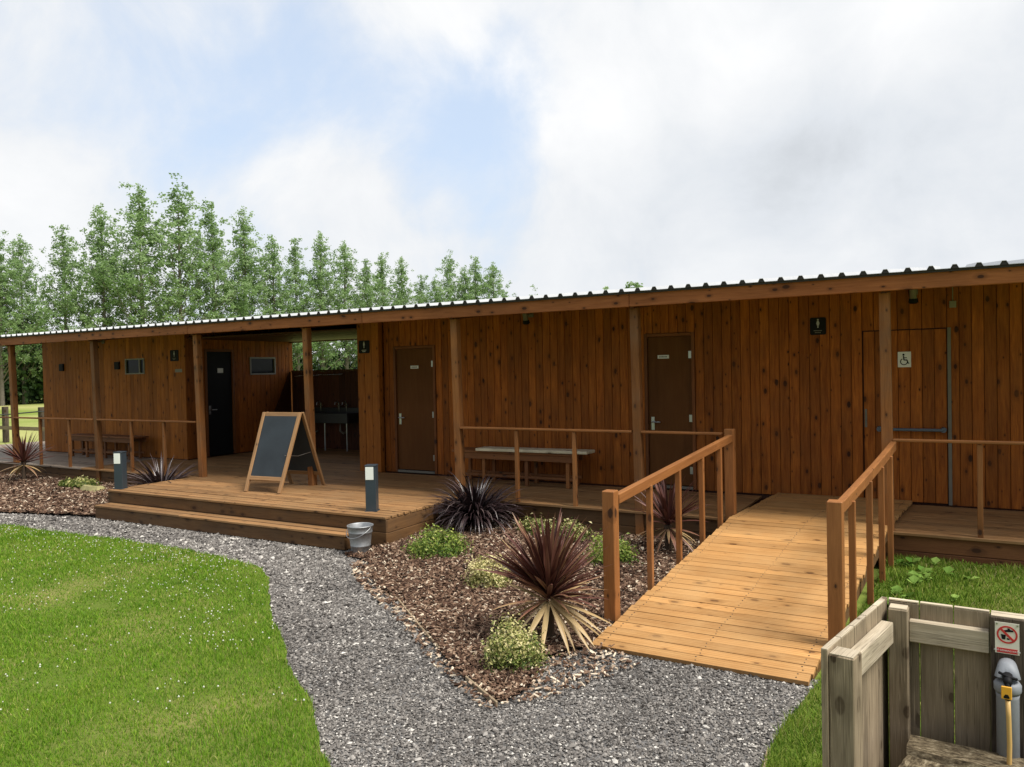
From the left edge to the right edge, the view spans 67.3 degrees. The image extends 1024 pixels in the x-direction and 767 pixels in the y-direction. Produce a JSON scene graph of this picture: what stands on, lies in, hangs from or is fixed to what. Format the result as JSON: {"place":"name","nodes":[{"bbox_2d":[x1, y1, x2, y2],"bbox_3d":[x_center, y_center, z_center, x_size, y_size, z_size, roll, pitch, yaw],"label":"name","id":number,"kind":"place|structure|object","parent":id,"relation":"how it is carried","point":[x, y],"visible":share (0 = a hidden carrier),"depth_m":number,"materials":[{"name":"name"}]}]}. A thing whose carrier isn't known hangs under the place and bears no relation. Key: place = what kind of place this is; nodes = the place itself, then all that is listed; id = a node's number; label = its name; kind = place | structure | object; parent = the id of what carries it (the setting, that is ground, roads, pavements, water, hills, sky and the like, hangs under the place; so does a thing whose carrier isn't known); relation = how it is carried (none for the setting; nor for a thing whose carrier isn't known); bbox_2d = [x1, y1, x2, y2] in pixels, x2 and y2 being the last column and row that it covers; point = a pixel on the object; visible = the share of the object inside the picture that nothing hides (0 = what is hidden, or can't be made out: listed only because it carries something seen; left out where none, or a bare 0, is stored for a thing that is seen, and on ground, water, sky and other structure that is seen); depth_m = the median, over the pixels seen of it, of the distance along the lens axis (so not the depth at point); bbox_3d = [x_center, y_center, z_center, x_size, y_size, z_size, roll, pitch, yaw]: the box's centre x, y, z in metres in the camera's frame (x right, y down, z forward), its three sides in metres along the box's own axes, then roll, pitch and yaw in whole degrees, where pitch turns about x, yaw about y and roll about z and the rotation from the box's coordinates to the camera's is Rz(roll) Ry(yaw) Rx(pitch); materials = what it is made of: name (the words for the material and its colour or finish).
{"place":"outdoors","nodes":[
{"label":"outdoors","id":0,"kind":"place"},
{"bbox_2d":[0,523,330,766],"bbox_3d":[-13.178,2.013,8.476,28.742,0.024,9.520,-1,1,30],"label":"lawn","id":1,"kind":"structure","parent":0,"point":[98,604],"depth_m":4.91,"materials":[{"name":"plant"}]},
{"bbox_2d":[0,522,304,762],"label":"clover flowers","id":2,"kind":"object","parent":1,"relation":"on","point":[157,688],"visible":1,"depth_m":6.93,"materials":[{"name":"plant"}]},
{"bbox_2d":[0,512,818,766],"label":"gravel path","id":3,"kind":"structure","parent":0,"point":[436,746],"depth_m":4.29,"materials":[{"name":"grey gravel"}]},
{"bbox_2d":[375,581,439,651],"bbox_3d":[-0.847,1.807,6.115,0.048,0.034,1.878,-2,1,-23],"label":"path edging","id":4,"kind":"object","parent":3,"relation":"on","point":[421,628],"visible":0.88,"depth_m":5.79,"materials":[{"name":"beige wood"}]},
{"bbox_2d":[465,676,497,706],"bbox_3d":[-0.185,1.821,4.556,0.013,0.034,0.427,-2,1,-28],"label":"path edging","id":5,"kind":"object","parent":3,"relation":"on","point":[478,687],"visible":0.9,"depth_m":4.54,"materials":[{"name":"beige wood"}]},
{"bbox_2d":[0,400,878,679],"bbox_3d":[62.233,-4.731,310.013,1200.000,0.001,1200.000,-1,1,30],"label":"ground","id":6,"kind":"structure","parent":0,"point":[30,406],"depth_m":29.28,"materials":[{"name":"green plant"}]},
{"bbox_2d":[0,305,12,324],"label":"poplar tree","id":7,"kind":"object","parent":6,"relation":"on","point":[2,321],"visible":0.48,"depth_m":56.81,"materials":[{"name":"green plant"}]},
{"bbox_2d":[0,268,39,365],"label":"poplar tree","id":8,"kind":"object","parent":6,"relation":"on","point":[14,289],"visible":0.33,"depth_m":58.85,"materials":[{"name":"green plant"}]},
{"bbox_2d":[0,407,44,442],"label":"field fence","id":9,"kind":"object","parent":6,"relation":"on","point":[5,427],"visible":0.45,"depth_m":23.62,"materials":[{"name":"wood"}]},
{"bbox_2d":[0,230,63,405],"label":"poplar tree","id":10,"kind":"object","parent":6,"relation":"on","point":[5,277],"visible":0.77,"depth_m":58.13,"materials":[{"name":"green plant"}]},
{"bbox_2d":[0,233,83,403],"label":"poplar tree","id":11,"kind":"object","parent":6,"relation":"on","point":[20,252],"visible":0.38,"depth_m":60.40,"materials":[{"name":"green plant"}]},
{"bbox_2d":[0,480,107,514],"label":"mulch border","id":12,"kind":"object","parent":6,"relation":"on","point":[52,499],"visible":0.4,"depth_m":11.00,"materials":[{"name":"brown wood"}]},
{"bbox_2d":[0,429,55,481],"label":"cordyline","id":13,"kind":"object","parent":12,"relation":"on","point":[23,456],"visible":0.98,"depth_m":13.53,"materials":[{"name":"red plant"}]},
{"bbox_2d":[58,475,101,488],"bbox_3d":[-7.166,1.642,12.728,0.856,0.209,0.573,-1,1,30],"label":"yellow shrub","id":14,"kind":"object","parent":12,"relation":"on","point":[79,482],"visible":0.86,"depth_m":12.64,"materials":[{"name":"green plant"}]},
{"bbox_2d":[111,454,197,485],"bbox_3d":[-5.393,1.385,11.784,1.414,0.661,1.402,-1,1,30],"label":"phormium","id":15,"kind":"object","parent":12,"relation":"on","point":[155,477],"visible":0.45,"depth_m":11.69,"materials":[{"name":"purple plant"}]},
{"bbox_2d":[8,224,105,368],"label":"poplar tree","id":16,"kind":"object","parent":6,"relation":"on","point":[65,305],"visible":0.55,"depth_m":60.85,"materials":[{"name":"green plant"}]},
{"bbox_2d":[47,203,160,330],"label":"poplar tree","id":17,"kind":"object","parent":6,"relation":"on","point":[100,255],"visible":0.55,"depth_m":63.07,"materials":[{"name":"green plant"}]},
{"bbox_2d":[65,182,204,327],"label":"poplar tree","id":18,"kind":"object","parent":6,"relation":"on","point":[141,257],"visible":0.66,"depth_m":64.70,"materials":[{"name":"green plant"}]},
{"bbox_2d":[81,173,267,324],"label":"poplar tree","id":19,"kind":"object","parent":6,"relation":"on","point":[179,239],"visible":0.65,"depth_m":67.15,"materials":[{"name":"green plant"}]},
{"bbox_2d":[3,319,357,404],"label":"undergrowth","id":20,"kind":"object","parent":6,"relation":"on","point":[34,391],"visible":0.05,"depth_m":61.28,"materials":[{"name":"green plant"}]},
{"bbox_2d":[146,197,271,320],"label":"poplar tree","id":21,"kind":"object","parent":6,"relation":"on","point":[209,220],"visible":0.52,"depth_m":68.99,"materials":[{"name":"green plant"}]},
{"bbox_2d":[206,206,283,319],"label":"poplar tree","id":22,"kind":"object","parent":6,"relation":"on","point":[243,229],"visible":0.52,"depth_m":72.19,"materials":[{"name":"green plant"}]},
{"bbox_2d":[216,234,316,369],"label":"poplar tree","id":23,"kind":"object","parent":6,"relation":"on","point":[272,270],"visible":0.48,"depth_m":74.03,"materials":[{"name":"green plant"}]},
{"bbox_2d":[267,238,334,370],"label":"poplar tree","id":24,"kind":"object","parent":6,"relation":"on","point":[294,269],"visible":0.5,"depth_m":76.52,"materials":[{"name":"green plant"}]},
{"bbox_2d":[276,230,356,371],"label":"poplar tree","id":25,"kind":"object","parent":6,"relation":"on","point":[318,281],"visible":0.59,"depth_m":78.06,"materials":[{"name":"green plant"}]},
{"bbox_2d":[299,240,399,368],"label":"poplar tree","id":26,"kind":"object","parent":6,"relation":"on","point":[346,266],"visible":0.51,"depth_m":80.47,"materials":[{"name":"green plant"}]},
{"bbox_2d":[342,259,389,363],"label":"poplar tree","id":27,"kind":"object","parent":6,"relation":"on","point":[366,272],"visible":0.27,"depth_m":82.12,"materials":[{"name":"green plant"}]},
{"bbox_2d":[348,252,423,306],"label":"poplar tree","id":28,"kind":"object","parent":6,"relation":"on","point":[381,273],"visible":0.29,"depth_m":84.41,"materials":[{"name":"green plant"}]},
{"bbox_2d":[386,256,424,305],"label":"poplar tree","id":29,"kind":"object","parent":6,"relation":"on","point":[402,283],"visible":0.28,"depth_m":85.62,"materials":[{"name":"green plant"}]},
{"bbox_2d":[408,274,435,306],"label":"poplar tree","id":30,"kind":"object","parent":6,"relation":"on","point":[422,286],"visible":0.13,"depth_m":87.98,"materials":[{"name":"green plant"}]},
{"bbox_2d":[408,276,456,305],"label":"poplar tree","id":31,"kind":"object","parent":6,"relation":"on","point":[434,282],"visible":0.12,"depth_m":89.03,"materials":[{"name":"green plant"}]},
{"bbox_2d":[406,250,474,303],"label":"poplar tree","id":32,"kind":"object","parent":6,"relation":"on","point":[451,288],"visible":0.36,"depth_m":90.29,"materials":[{"name":"green plant"}]},
{"bbox_2d":[454,265,478,300],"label":"poplar tree","id":33,"kind":"object","parent":6,"relation":"on","point":[464,277],"visible":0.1,"depth_m":91.50,"materials":[{"name":"green plant"}]},
{"bbox_2d":[439,255,505,300],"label":"poplar tree","id":34,"kind":"object","parent":6,"relation":"on","point":[476,277],"visible":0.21,"depth_m":92.21,"materials":[{"name":"green plant"}]},
{"bbox_2d":[456,262,537,298],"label":"poplar tree","id":35,"kind":"object","parent":6,"relation":"on","point":[493,282],"visible":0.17,"depth_m":93.48,"materials":[{"name":"green plant"}]},
{"bbox_2d":[0,259,1023,562],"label":"toilet block","id":36,"kind":"structure","parent":6,"relation":"on","point":[840,405],"depth_m":9.65,"materials":[{"name":"brown wood"}]},
{"bbox_2d":[125,358,144,373],"bbox_3d":[-7.376,-0.335,15.059,0.604,0.304,0.047,-1,1,30],"label":"window","id":37,"kind":"structure","parent":36,"relation":"in","point":[132,366],"depth_m":15.07,"materials":[{"name":"grey glass"}]},
{"bbox_2d":[170,350,178,360],"bbox_3d":[-6.346,-0.525,14.444,0.240,0.210,0.008,-1,1,30],"label":"toilet sign","id":38,"kind":"object","parent":36,"relation":"attached to","point":[174,355],"visible":1,"depth_m":14.44,"materials":[{"name":"black plastic"}]},
{"bbox_2d":[204,349,235,456],"bbox_3d":[-5.693,0.366,14.996,0.111,2.060,0.684,-1,1,30],"label":"door","id":39,"kind":"structure","parent":36,"relation":"in","point":[218,363],"depth_m":15.00,"materials":[{"name":"black wood"}]},
{"bbox_2d":[249,357,275,374],"bbox_3d":[-5.171,-0.364,15.927,0.045,0.360,0.680,-1,1,30],"label":"window","id":40,"kind":"structure","parent":36,"relation":"in","point":[258,365],"depth_m":15.94,"materials":[{"name":"grey glass"}]},
{"bbox_2d":[359,340,369,352],"bbox_3d":[-2.320,-0.574,12.058,0.215,0.200,0.008,-1,1,30],"label":"toilet sign","id":41,"kind":"object","parent":36,"relation":"attached to","point":[364,346],"visible":1,"depth_m":12.05,"materials":[{"name":"black plastic"}]},
{"bbox_2d":[393,345,437,473],"bbox_3d":[-1.474,0.398,11.758,0.786,1.940,0.124,-1,1,30],"label":"door","id":42,"kind":"structure","parent":36,"relation":"in","point":[414,367],"depth_m":11.76,"materials":[{"name":"brown wood"}]},
{"bbox_2d":[522,313,533,324],"bbox_3d":[0.214,-0.915,10.613,0.097,0.209,0.224,-1,1,30],"label":"wall spotlight","id":43,"kind":"object","parent":36,"relation":"attached to","point":[525,318],"depth_m":10.54,"materials":[{"name":"grey metal"}]},
{"bbox_2d":[644,332,696,489],"bbox_3d":[2.010,0.347,9.763,0.656,1.970,0.124,-1,1,30],"label":"door","id":44,"kind":"structure","parent":36,"relation":"in","point":[669,362],"depth_m":9.76,"materials":[{"name":"brown wood"}]},
{"bbox_2d":[810,317,825,334],"bbox_3d":[3.522,-0.660,8.850,0.175,0.200,0.008,-1,1,30],"label":"toilet sign","id":45,"kind":"object","parent":36,"relation":"attached to","point":[817,325],"visible":1,"depth_m":8.85,"materials":[{"name":"black plastic"}]},
{"bbox_2d":[898,352,910,366],"bbox_3d":[4.296,-0.263,8.416,0.130,0.170,0.007,-1,1,30],"label":"accessible sign","id":46,"kind":"object","parent":36,"relation":"attached to","point":[904,359],"visible":1,"depth_m":8.41,"materials":[{"name":"white plastic"}]},
{"bbox_2d":[862,327,952,505],"bbox_3d":[4.302,0.476,8.431,0.930,2.262,0.162,-1,1,30],"label":"door","id":47,"kind":"structure","parent":36,"relation":"in","point":[922,409],"depth_m":8.38,"materials":[{"name":"brown wood"}]},
{"bbox_2d":[908,289,917,303],"bbox_3d":[4.315,-0.957,8.264,0.097,0.209,0.224,-1,1,30],"label":"wall spotlight","id":48,"kind":"object","parent":36,"relation":"attached to","point":[913,294],"depth_m":8.19,"materials":[{"name":"grey metal"}]},
{"bbox_2d":[949,287,955,307],"bbox_3d":[4.677,-0.972,8.160,0.065,0.330,0.044,-1,1,30],"label":"junction box","id":49,"kind":"object","parent":36,"relation":"attached to","point":[952,303],"visible":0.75,"depth_m":8.15,"materials":[{"name":"grey plastic"}]},
{"bbox_2d":[0,441,1023,566],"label":"timber deck","id":50,"kind":"structure","parent":6,"relation":"on","point":[298,510],"depth_m":9.26,"materials":[{"name":"brown wood"}]},
{"bbox_2d":[0,416,195,473],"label":"porch handrail","id":51,"kind":"object","parent":50,"relation":"on","point":[131,441],"visible":0.93,"depth_m":12.80,"materials":[{"name":"brown wood"}]},
{"bbox_2d":[65,433,148,459],"bbox_3d":[-7.981,1.234,15.121,2.200,0.434,0.342,-1,1,30],"label":"bench","id":52,"kind":"object","parent":50,"relation":"on","point":[88,437],"visible":0.71,"depth_m":14.94,"materials":[{"name":"brown wood"}]},
{"bbox_2d":[113,451,128,488],"bbox_3d":[-5.512,1.218,10.820,0.144,0.520,0.144,-1,1,4],"label":"bollard light","id":53,"kind":"object","parent":50,"relation":"on","point":[120,470],"visible":1,"depth_m":10.76,"materials":[{"name":"paint"}]},
{"bbox_2d":[244,412,324,493],"bbox_3d":[-3.118,0.914,10.518,0.682,1.051,0.900,-1,1,30],"label":"chalkboard sign","id":54,"kind":"object","parent":50,"relation":"on","point":[284,446],"visible":1,"depth_m":10.41,"materials":[{"name":"wood"}]},
{"bbox_2d":[274,369,359,449],"bbox_3d":[-3.075,0.677,15.293,4.208,1.935,0.750,-1,1,30],"label":"back screen","id":55,"kind":"object","parent":50,"relation":"on","point":[330,391],"visible":0.19,"depth_m":16.06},
{"bbox_2d":[294,374,342,376],"bbox_3d":[-4.051,-0.170,16.122,1.350,0.044,0.064,-1,1,30],"label":"water pipe","id":56,"kind":"object","parent":55,"relation":"attached to","point":[319,375],"visible":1,"depth_m":16.03,"materials":[{"name":"metal"}]},
{"bbox_2d":[304,401,358,450],"bbox_3d":[-3.813,0.857,15.816,1.450,0.997,0.375,-1,1,30],"label":"wash trough","id":57,"kind":"object","parent":50,"relation":"on","point":[340,415],"visible":0.59,"depth_m":15.61,"materials":[{"name":"metal"}]},
{"bbox_2d":[364,464,379,511],"bbox_3d":[-1.583,1.176,8.685,0.144,0.520,0.144,-1,1,4],"label":"bollard light","id":58,"kind":"object","parent":50,"relation":"on","point":[371,487],"visible":1,"depth_m":8.63,"materials":[{"name":"paint"}]},
{"bbox_2d":[452,447,582,488],"bbox_3d":[0.083,1.142,10.509,1.920,0.454,0.392,-1,1,30],"label":"bench","id":59,"kind":"object","parent":50,"relation":"on","point":[473,453],"visible":0.58,"depth_m":10.38,"materials":[{"name":"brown wood"}]},
{"bbox_2d":[475,446,594,454],"bbox_3d":[0.288,0.892,10.268,1.664,0.045,0.270,-1,1,29],"label":"weathered plank","id":60,"kind":"object","parent":59,"relation":"on","point":[540,450],"visible":1,"depth_m":10.16,"materials":[{"name":"grey wood"}]},
{"bbox_2d":[460,426,722,506],"bbox_3d":[0.771,0.962,8.680,3.205,0.892,0.070,-1,1,30],"label":"porch handrail","id":61,"kind":"object","parent":50,"relation":"on","point":[574,465],"visible":1,"depth_m":8.70,"materials":[{"name":"brown wood"}]},
{"bbox_2d":[893,438,1023,537],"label":"porch handrail","id":62,"kind":"object","parent":50,"relation":"on","point":[979,443],"visible":0.97,"depth_m":6.75,"materials":[{"name":"brown wood"}]},
{"bbox_2d":[354,526,673,700],"bbox_3d":[-0.324,1.740,6.950,3.600,0.079,4.171,-1,1,30],"label":"mulch bed","id":63,"kind":"object","parent":6,"relation":"on","point":[500,698],"visible":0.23,"depth_m":5.67,"materials":[{"name":"brown wood"}]},
{"bbox_2d":[0,472,699,707],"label":"bark chippings","id":64,"kind":"object","parent":63,"relation":"on","point":[407,579],"visible":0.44,"depth_m":6.48,"materials":[{"name":"brown wood"}]},
{"bbox_2d":[80,485,104,491],"bbox_3d":[-6.728,1.693,12.321,0.637,0.135,0.279,-1,1,30],"label":"mossy stone","id":65,"kind":"object","parent":64,"relation":"on","point":[89,488],"visible":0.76,"depth_m":12.20,"materials":[{"name":"beige stone"}]},
{"bbox_2d":[346,522,373,553],"bbox_3d":[-1.602,1.640,8.102,0.289,0.302,0.292,-1,1,30],"label":"metal bucket","id":66,"kind":"object","parent":64,"relation":"on","point":[360,535],"visible":0.85,"depth_m":8.02,"materials":[{"name":"metal"}]},
{"bbox_2d":[400,523,473,559],"bbox_3d":[-0.756,1.591,7.747,0.750,0.368,0.748,-1,1,-5],"label":"green shrub","id":67,"kind":"object","parent":63,"relation":"on","point":[423,546],"visible":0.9,"depth_m":7.66,"materials":[{"name":"green plant"}]},
{"bbox_2d":[418,472,533,534],"bbox_3d":[-0.447,1.418,9.004,1.400,0.859,1.450,-1,1,30],"label":"phormium","id":68,"kind":"object","parent":63,"relation":"on","point":[474,506],"visible":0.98,"depth_m":8.83,"materials":[{"name":"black plant"}]},
{"bbox_2d":[461,552,520,588],"bbox_3d":[-0.185,1.609,6.630,0.477,0.348,0.452,0,1,43],"label":"variegated shrub","id":69,"kind":"object","parent":63,"relation":"on","point":[491,579],"visible":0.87,"depth_m":6.58,"materials":[{"name":"yellow plant"}]},
{"bbox_2d":[473,612,559,674],"bbox_3d":[0.005,1.639,4.913,0.514,0.340,0.513,-1,1,30],"label":"variegated shrub","id":70,"kind":"object","parent":63,"relation":"on","point":[507,650],"visible":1,"depth_m":4.83,"materials":[{"name":"green plant"}]},
{"bbox_2d":[514,513,556,534],"bbox_3d":[0.276,1.596,8.580,0.446,0.288,0.510,-2,1,-34],"label":"variegated shrub","id":71,"kind":"object","parent":63,"relation":"on","point":[528,528],"visible":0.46,"depth_m":8.55,"materials":[{"name":"green plant"}]},
{"bbox_2d":[471,510,612,654],"bbox_3d":[0.221,1.337,5.313,0.992,0.973,1.025,-1,1,-5],"label":"cordyline","id":72,"kind":"object","parent":63,"relation":"on","point":[548,572],"visible":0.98,"depth_m":5.26,"materials":[{"name":"red plant"}]},
{"bbox_2d":[554,517,593,542],"bbox_3d":[0.655,1.576,8.266,0.482,0.324,0.483,-1,1,30],"label":"variegated shrub","id":73,"kind":"object","parent":63,"relation":"on","point":[586,533],"visible":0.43,"depth_m":8.19,"materials":[{"name":"green plant"}]},
{"bbox_2d":[579,529,643,566],"bbox_3d":[0.918,1.566,7.267,0.599,0.366,0.604,-1,1,0],"label":"green shrub","id":74,"kind":"object","parent":63,"relation":"on","point":[624,550],"visible":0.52,"depth_m":7.18,"materials":[{"name":"green plant"}]},
{"bbox_2d":[624,478,709,551],"bbox_3d":[1.578,1.290,7.618,0.867,0.865,0.877,-1,1,-6],"label":"cordyline","id":75,"kind":"object","parent":63,"relation":"on","point":[665,513],"visible":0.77,"depth_m":7.59,"materials":[{"name":"red plant"}]},
{"bbox_2d":[603,281,643,289],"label":"round tree","id":76,"kind":"object","parent":6,"relation":"on","point":[636,285],"visible":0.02,"depth_m":109.73,"materials":[{"name":"green plant"}]},
{"bbox_2d":[591,493,911,685],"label":"access ramp","id":77,"kind":"structure","parent":6,"relation":"on","point":[744,591],"depth_m":5.79,"materials":[{"name":"wood"}]},
{"bbox_2d":[602,429,736,622],"bbox_3d":[1.482,1.125,6.762,0.102,1.255,2.760,0,1,34],"label":"ramp handrail","id":78,"kind":"object","parent":77,"relation":"attached to","point":[612,500],"visible":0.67,"depth_m":6.21,"materials":[{"name":"brown wood"}]},
{"bbox_2d":[826,441,896,641],"bbox_3d":[2.777,1.151,5.979,0.101,1.178,2.583,0,1,34],"label":"ramp handrail","id":79,"kind":"object","parent":77,"relation":"attached to","point":[839,507],"visible":0.84,"depth_m":5.33,"materials":[{"name":"brown wood"}]},
{"bbox_2d":[0,0,1023,360],"label":"sky","id":80,"kind":"structure","parent":0,"point":[565,146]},
{"bbox_2d":[758,552,1023,766],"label":"grass verge","id":81,"kind":"object","parent":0,"point":[920,584],"depth_m":5.85,"materials":[{"name":"plant"}]},
{"bbox_2d":[821,596,1023,766],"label":"tap enclosure","id":82,"kind":"object","parent":81,"relation":"on","point":[869,719],"visible":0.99,"depth_m":3.03,"materials":[{"name":"grey wood"}]},
{"bbox_2d":[995,621,1020,655],"bbox_3d":[1.876,0.966,2.912,0.085,0.118,0.008,-1,1,30],"label":"warning sign","id":83,"kind":"object","parent":82,"relation":"attached to","point":[1006,638],"visible":1,"depth_m":2.91,"materials":[{"name":"white plastic"}]},
{"bbox_2d":[898,755,950,766],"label":"timber sleeper","id":84,"kind":"object","parent":81,"relation":"on","point":[910,761],"visible":1,"depth_m":2.85,"materials":[{"name":"beige wood"}]},
{"bbox_2d":[887,557,979,623],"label":"weeds","id":85,"kind":"object","parent":81,"relation":"on","point":[914,576],"visible":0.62,"depth_m":6.41,"materials":[{"name":"green plant"}]},
{"bbox_2d":[907,735,1023,766],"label":"timber sleeper","id":86,"kind":"object","parent":81,"relation":"on","point":[947,753],"visible":0.94,"depth_m":2.89,"materials":[{"name":"brown wood"}]},
{"bbox_2d":[993,658,1021,758],"bbox_3d":[1.847,1.425,2.858,0.090,0.777,0.152,-1,1,30],"label":"garden tap","id":87,"kind":"object","parent":81,"relation":"on","point":[1007,685],"visible":0.84,"depth_m":2.85,"materials":[{"name":"grey plastic"}]},
{"bbox_2d":[1005,700,1011,764],"bbox_3d":[1.748,1.483,2.787,0.166,0.653,0.026,-1,1,-17],"label":"garden hose","id":88,"kind":"object","parent":87,"relation":"hanging from","point":[1009,731],"visible":1,"depth_m":2.80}
]}

